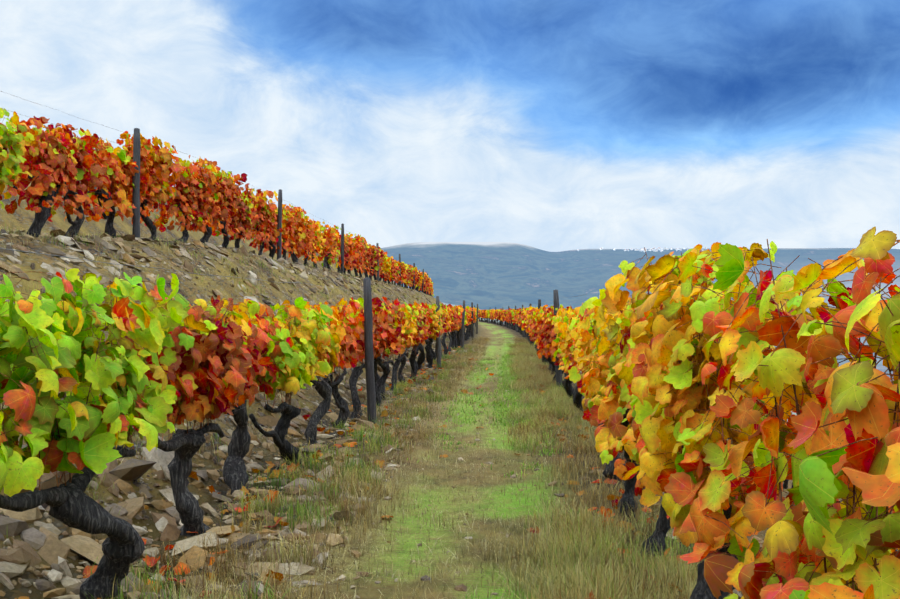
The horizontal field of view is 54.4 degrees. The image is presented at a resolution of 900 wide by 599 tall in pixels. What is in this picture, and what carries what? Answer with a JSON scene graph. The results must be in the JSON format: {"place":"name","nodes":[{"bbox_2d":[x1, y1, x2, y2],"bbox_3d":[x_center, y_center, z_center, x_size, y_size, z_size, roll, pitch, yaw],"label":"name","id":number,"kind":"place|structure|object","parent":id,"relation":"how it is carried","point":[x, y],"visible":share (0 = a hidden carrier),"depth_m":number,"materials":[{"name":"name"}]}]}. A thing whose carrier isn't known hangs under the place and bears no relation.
{"place":"outdoors","nodes":[
{"label":"outdoors","id":0,"kind":"place"},
{"bbox_2d":[0,149,898,598],"bbox_3d":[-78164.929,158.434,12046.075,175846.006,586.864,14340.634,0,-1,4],"label":"ground","id":1,"kind":"structure","parent":0,"point":[22,217],"depth_m":6.90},
{"bbox_2d":[3,117,428,294],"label":"grapevine trunks","id":2,"kind":"object","parent":1,"relation":"on","point":[40,219],"visible":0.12,"depth_m":12.94,"materials":[{"name":"black plant"}]},
{"bbox_2d":[0,108,318,262],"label":"vine leaves","id":3,"kind":"object","parent":2,"relation":"attached to","point":[214,191],"visible":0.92,"depth_m":12.49,"materials":[{"name":"orange plant"}]},
{"bbox_2d":[309,221,433,296],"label":"vine leaves","id":4,"kind":"object","parent":2,"relation":"attached to","point":[361,252],"visible":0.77,"depth_m":31.33,"materials":[{"name":"orange plant"}]},
{"bbox_2d":[0,271,474,598],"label":"grapevine trunks","id":5,"kind":"object","parent":1,"relation":"on","point":[70,503],"visible":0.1,"depth_m":4.94,"materials":[{"name":"black plant"}]},
{"bbox_2d":[0,268,341,496],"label":"vine leaves","id":6,"kind":"object","parent":5,"relation":"attached to","point":[92,440],"visible":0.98,"depth_m":3.81,"materials":[{"name":"green plant"}]},
{"bbox_2d":[281,296,448,375],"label":"vine leaves","id":7,"kind":"object","parent":5,"relation":"attached to","point":[346,346],"visible":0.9,"depth_m":11.26,"materials":[{"name":"orange plant"}]},
{"bbox_2d":[440,304,480,331],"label":"vine leaves","id":8,"kind":"object","parent":5,"relation":"attached to","point":[454,317],"visible":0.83,"depth_m":28.36,"materials":[{"name":"orange plant"}]},
{"bbox_2d":[132,128,561,423],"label":"vineyard posts","id":9,"kind":"object","parent":1,"relation":"on","point":[369,367],"visible":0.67,"depth_m":12.22,"materials":[{"name":"grey wood"}]},
{"bbox_2d":[0,91,584,495],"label":"trellis wires","id":10,"kind":"object","parent":9,"relation":"attached to","point":[180,271],"visible":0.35,"depth_m":5.92,"materials":[{"name":"grey metal"}]},
{"bbox_2d":[15,345,685,598],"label":"fallen leaves","id":11,"kind":"object","parent":1,"relation":"on","point":[147,559],"visible":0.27,"depth_m":5.84,"materials":[{"name":"orange plant"}]},
{"bbox_2d":[0,221,734,598],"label":"grass and weeds","id":12,"kind":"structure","parent":1,"relation":"on","point":[584,535],"depth_m":5.48,"materials":[{"name":"green plant"}]},
{"bbox_2d":[0,229,763,598],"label":"rocks","id":13,"kind":"object","parent":1,"relation":"on","point":[22,557],"visible":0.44,"depth_m":5.48,"materials":[{"name":"grey stone"}]},
{"bbox_2d":[478,239,899,598],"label":"vine row wood","id":14,"kind":"object","parent":1,"relation":"on","point":[701,590],"visible":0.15,"depth_m":2.92,"materials":[{"name":"black plant"}]},
{"bbox_2d":[478,306,537,341],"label":"vine row leaves","id":15,"kind":"object","parent":14,"relation":"attached to","point":[520,317],"visible":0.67,"depth_m":52.25,"materials":[{"name":"orange plant"}]},
{"bbox_2d":[529,302,594,397],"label":"vine row leaves","id":16,"kind":"object","parent":14,"relation":"attached to","point":[546,342],"visible":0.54,"depth_m":13.18,"materials":[{"name":"orange plant"}]},
{"bbox_2d":[568,226,899,598],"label":"vine row leaves","id":17,"kind":"object","parent":14,"relation":"attached to","point":[870,468],"visible":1,"depth_m":2.31,"materials":[{"name":"orange plant"}]},
{"bbox_2d":[728,438,896,550],"bbox_3d":[7.949,3.542,46.587,1.683,1.647,90.423,0,-1,2],"label":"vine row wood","id":18,"kind":"object","parent":1,"relation":"on","point":[785,485],"visible":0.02,"depth_m":17.87,"materials":[{"name":"brown plant"}]},
{"bbox_2d":[785,424,899,512],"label":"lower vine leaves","id":19,"kind":"object","parent":18,"relation":"on","point":[893,510],"depth_m":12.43,"materials":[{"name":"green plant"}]},
{"bbox_2d":[0,0,899,251],"label":"sky","id":20,"kind":"structure","parent":0,"point":[546,125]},
{"bbox_2d":[381,242,899,380],"bbox_3d":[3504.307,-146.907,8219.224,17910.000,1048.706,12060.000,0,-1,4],"label":"mountain ridge","id":21,"kind":"structure","parent":0,"point":[490,275],"depth_m":5267.25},
{"bbox_2d":[577,247,706,251],"bbox_3d":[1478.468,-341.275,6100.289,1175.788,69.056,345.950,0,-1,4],"label":"distant buildings","id":22,"kind":"structure","parent":21,"relation":"on","point":[655,249],"depth_m":6115.73,"materials":[{"name":"white tile"}]}
]}

